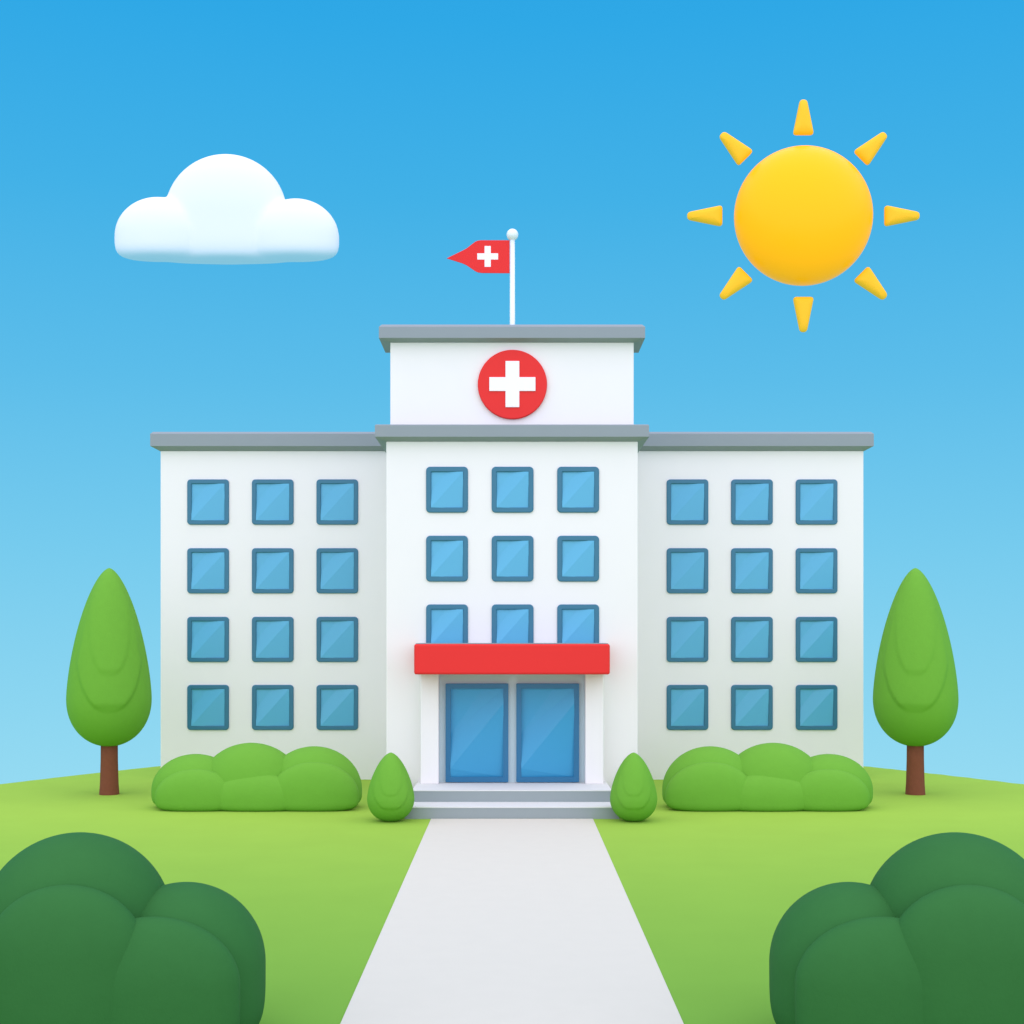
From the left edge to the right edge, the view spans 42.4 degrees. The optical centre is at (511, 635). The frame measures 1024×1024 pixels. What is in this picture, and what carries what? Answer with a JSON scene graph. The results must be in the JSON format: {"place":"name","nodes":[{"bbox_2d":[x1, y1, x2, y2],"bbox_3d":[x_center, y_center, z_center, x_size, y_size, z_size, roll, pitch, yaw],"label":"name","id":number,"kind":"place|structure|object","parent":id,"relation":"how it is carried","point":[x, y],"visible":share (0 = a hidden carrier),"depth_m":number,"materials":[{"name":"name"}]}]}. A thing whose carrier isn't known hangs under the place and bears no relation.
{"place":"outdoors","nodes":[
{"label":"outdoors","id":0,"kind":"place"},
{"bbox_2d":[115,154,338,264],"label":"cloud","id":1,"kind":"structure","parent":0,"point":[226,209],"depth_m":394.04,"materials":[{"name":"white"}]},
{"bbox_2d":[0,766,1023,1023],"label":"lawn","id":2,"kind":"structure","parent":0,"point":[712,896],"depth_m":49.14,"materials":[{"name":"green plant"}]},
{"bbox_2d":[66,568,151,794],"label":"tree","id":3,"kind":"object","parent":2,"relation":"on","point":[108,698],"visible":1,"depth_m":67.98,"materials":[{"name":"green plant"}]},
{"bbox_2d":[0,832,265,1023],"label":"bush","id":4,"kind":"object","parent":2,"relation":"on","point":[95,928],"visible":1,"depth_m":25.17,"materials":[{"name":"green plant"}]},
{"bbox_2d":[151,743,361,811],"bbox_3d":[-12.402,6.782,64.065,10.214,3.176,3.470,0,0,0],"label":"hedge","id":5,"kind":"object","parent":2,"relation":"on","point":[251,777],"visible":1,"depth_m":62.62,"materials":[{"name":"green plant"}]},
{"bbox_2d":[367,753,413,821],"bbox_3d":[-5.454,6.801,59.400,2.124,3.118,2.220,0,0,0],"label":"shrub","id":6,"kind":"object","parent":2,"relation":"on","point":[390,796],"visible":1,"depth_m":58.65,"materials":[{"name":"green plant"}]},
{"bbox_2d":[150,325,873,818],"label":"hospital building","id":7,"kind":"structure","parent":2,"relation":"on","point":[452,593],"depth_m":76.40,"materials":[{"name":"white paint"}]},
{"bbox_2d":[187,479,228,524],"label":"window","id":8,"kind":"structure","parent":7,"relation":"in","point":[207,499],"depth_m":76.41,"materials":[{"name":"blue glass"}]},
{"bbox_2d":[187,548,228,592],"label":"window","id":9,"kind":"structure","parent":7,"relation":"in","point":[207,568],"depth_m":76.41,"materials":[{"name":"blue glass"}]},
{"bbox_2d":[187,617,228,661],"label":"window","id":10,"kind":"structure","parent":7,"relation":"in","point":[207,637],"depth_m":76.41,"materials":[{"name":"blue glass"}]},
{"bbox_2d":[187,685,228,729],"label":"window","id":11,"kind":"structure","parent":7,"relation":"in","point":[207,705],"depth_m":76.41,"materials":[{"name":"blue glass"}]},
{"bbox_2d":[252,479,293,524],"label":"window","id":12,"kind":"structure","parent":7,"relation":"in","point":[272,499],"depth_m":76.41,"materials":[{"name":"blue glass"}]},
{"bbox_2d":[252,548,293,592],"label":"window","id":13,"kind":"structure","parent":7,"relation":"in","point":[272,568],"depth_m":76.41,"materials":[{"name":"blue glass"}]},
{"bbox_2d":[252,617,293,661],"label":"window","id":14,"kind":"structure","parent":7,"relation":"in","point":[272,637],"depth_m":76.41,"materials":[{"name":"blue glass"}]},
{"bbox_2d":[252,685,293,729],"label":"window","id":15,"kind":"structure","parent":7,"relation":"in","point":[272,705],"depth_m":76.41,"materials":[{"name":"blue glass"}]},
{"bbox_2d":[316,479,357,524],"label":"window","id":16,"kind":"structure","parent":7,"relation":"in","point":[336,499],"depth_m":76.41,"materials":[{"name":"blue glass"}]},
{"bbox_2d":[316,548,357,592],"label":"window","id":17,"kind":"structure","parent":7,"relation":"in","point":[336,568],"depth_m":76.41,"materials":[{"name":"blue glass"}]},
{"bbox_2d":[316,617,357,661],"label":"window","id":18,"kind":"structure","parent":7,"relation":"in","point":[336,637],"depth_m":76.41,"materials":[{"name":"blue glass"}]},
{"bbox_2d":[316,685,357,729],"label":"window","id":19,"kind":"structure","parent":7,"relation":"in","point":[336,705],"depth_m":76.41,"materials":[{"name":"blue glass"}]},
{"bbox_2d":[426,467,467,512],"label":"window","id":20,"kind":"structure","parent":7,"relation":"in","point":[446,487],"depth_m":65.41,"materials":[{"name":"blue glass"}]},
{"bbox_2d":[426,536,467,581],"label":"window","id":21,"kind":"structure","parent":7,"relation":"in","point":[446,556],"depth_m":65.41,"materials":[{"name":"blue glass"}]},
{"bbox_2d":[426,604,467,642],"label":"window","id":22,"kind":"structure","parent":7,"relation":"in","point":[445,623],"depth_m":65.41,"materials":[{"name":"blue glass"}]},
{"bbox_2d":[446,683,507,781],"bbox_3d":[-1.723,4.762,65.017,3.090,4.855,0.305,0,0,0],"label":"door","id":23,"kind":"structure","parent":7,"relation":"in","point":[476,713],"depth_m":64.95,"materials":[{"name":"blue glass"}]},
{"bbox_2d":[478,350,546,419],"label":"round sign","id":24,"kind":"object","parent":7,"relation":"attached to","point":[512,384],"visible":1,"depth_m":65.80,"materials":[{"name":"red paint"}]},
{"bbox_2d":[507,229,517,324],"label":"flagpole","id":25,"kind":"object","parent":7,"relation":"on","point":[512,235],"visible":0.96,"depth_m":66.88,"materials":[{"name":"white metal"}]},
{"bbox_2d":[447,240,509,272],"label":"flag","id":26,"kind":"object","parent":25,"relation":"attached to","point":[486,256],"visible":1,"depth_m":66.97,"materials":[{"name":"red fabric"}]},
{"bbox_2d":[492,467,533,512],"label":"window","id":27,"kind":"structure","parent":7,"relation":"in","point":[512,487],"depth_m":65.41,"materials":[{"name":"blue glass"}]},
{"bbox_2d":[492,536,533,581],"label":"window","id":28,"kind":"structure","parent":7,"relation":"in","point":[512,556],"depth_m":65.41,"materials":[{"name":"blue glass"}]},
{"bbox_2d":[492,604,533,642],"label":"window","id":29,"kind":"structure","parent":7,"relation":"in","point":[511,623],"depth_m":65.41,"materials":[{"name":"blue glass"}]},
{"bbox_2d":[516,683,578,781],"bbox_3d":[1.757,4.762,65.017,3.090,4.855,0.305,0,0,0],"label":"door","id":30,"kind":"structure","parent":7,"relation":"in","point":[547,714],"depth_m":64.95,"materials":[{"name":"blue glass"}]},
{"bbox_2d":[557,467,598,512],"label":"window","id":31,"kind":"structure","parent":7,"relation":"in","point":[577,487],"depth_m":65.41,"materials":[{"name":"blue glass"}]},
{"bbox_2d":[557,536,598,581],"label":"window","id":32,"kind":"structure","parent":7,"relation":"in","point":[577,556],"depth_m":65.41,"materials":[{"name":"blue glass"}]},
{"bbox_2d":[557,604,598,642],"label":"window","id":33,"kind":"structure","parent":7,"relation":"in","point":[576,623],"depth_m":65.41,"materials":[{"name":"blue glass"}]},
{"bbox_2d":[667,479,707,524],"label":"window","id":34,"kind":"structure","parent":7,"relation":"in","point":[687,499],"depth_m":76.41,"materials":[{"name":"blue glass"}]},
{"bbox_2d":[667,548,707,592],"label":"window","id":35,"kind":"structure","parent":7,"relation":"in","point":[687,568],"depth_m":76.41,"materials":[{"name":"blue glass"}]},
{"bbox_2d":[667,617,707,661],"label":"window","id":36,"kind":"structure","parent":7,"relation":"in","point":[687,637],"depth_m":76.41,"materials":[{"name":"blue glass"}]},
{"bbox_2d":[667,685,707,729],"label":"window","id":37,"kind":"structure","parent":7,"relation":"in","point":[687,705],"depth_m":76.41,"materials":[{"name":"blue glass"}]},
{"bbox_2d":[731,479,772,524],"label":"window","id":38,"kind":"structure","parent":7,"relation":"in","point":[751,499],"depth_m":76.41,"materials":[{"name":"blue glass"}]},
{"bbox_2d":[731,548,772,592],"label":"window","id":39,"kind":"structure","parent":7,"relation":"in","point":[751,568],"depth_m":76.41,"materials":[{"name":"blue glass"}]},
{"bbox_2d":[731,617,772,661],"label":"window","id":40,"kind":"structure","parent":7,"relation":"in","point":[751,637],"depth_m":76.41,"materials":[{"name":"blue glass"}]},
{"bbox_2d":[731,685,772,729],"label":"window","id":41,"kind":"structure","parent":7,"relation":"in","point":[751,705],"depth_m":76.41,"materials":[{"name":"blue glass"}]},
{"bbox_2d":[796,479,836,524],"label":"window","id":42,"kind":"structure","parent":7,"relation":"in","point":[816,499],"depth_m":76.41,"materials":[{"name":"blue glass"}]},
{"bbox_2d":[796,548,836,592],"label":"window","id":43,"kind":"structure","parent":7,"relation":"in","point":[816,568],"depth_m":76.41,"materials":[{"name":"blue glass"}]},
{"bbox_2d":[796,617,836,661],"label":"window","id":44,"kind":"structure","parent":7,"relation":"in","point":[816,637],"depth_m":76.41,"materials":[{"name":"blue glass"}]},
{"bbox_2d":[796,685,836,729],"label":"window","id":45,"kind":"structure","parent":7,"relation":"in","point":[816,705],"depth_m":76.41,"materials":[{"name":"blue glass"}]},
{"bbox_2d":[610,752,656,821],"bbox_3d":[5.472,6.801,59.400,2.124,3.118,2.220,0,0,0],"label":"shrub","id":46,"kind":"object","parent":2,"relation":"on","point":[633,795],"visible":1,"depth_m":58.66,"materials":[{"name":"green plant"}]},
{"bbox_2d":[662,743,872,811],"bbox_3d":[12.417,6.782,64.065,10.214,3.176,3.470,0,0,0],"label":"hedge","id":47,"kind":"object","parent":2,"relation":"on","point":[772,777],"visible":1,"depth_m":62.62,"materials":[{"name":"green plant"}]},
{"bbox_2d":[769,832,1023,1023],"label":"bush","id":48,"kind":"object","parent":2,"relation":"on","point":[929,929],"visible":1,"depth_m":25.19,"materials":[{"name":"green plant"}]},
{"bbox_2d":[873,568,958,794],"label":"tree","id":49,"kind":"object","parent":2,"relation":"on","point":[915,697],"visible":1,"depth_m":67.98,"materials":[{"name":"green plant"}]},
{"bbox_2d":[340,819,683,1023],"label":"path","id":50,"kind":"structure","parent":0,"point":[511,921],"depth_m":36.10,"materials":[{"name":"concrete"}]},
{"bbox_2d":[0,0,1023,783],"label":"sky","id":51,"kind":"structure","parent":0,"point":[427,131],"materials":[{"name":"blue"}]},
{"bbox_2d":[687,100,919,331],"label":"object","id":52,"kind":"object","parent":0,"point":[803,215],"visible":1,"depth_m":392.31,"materials":[{"name":"yellow plastic"}]}
]}

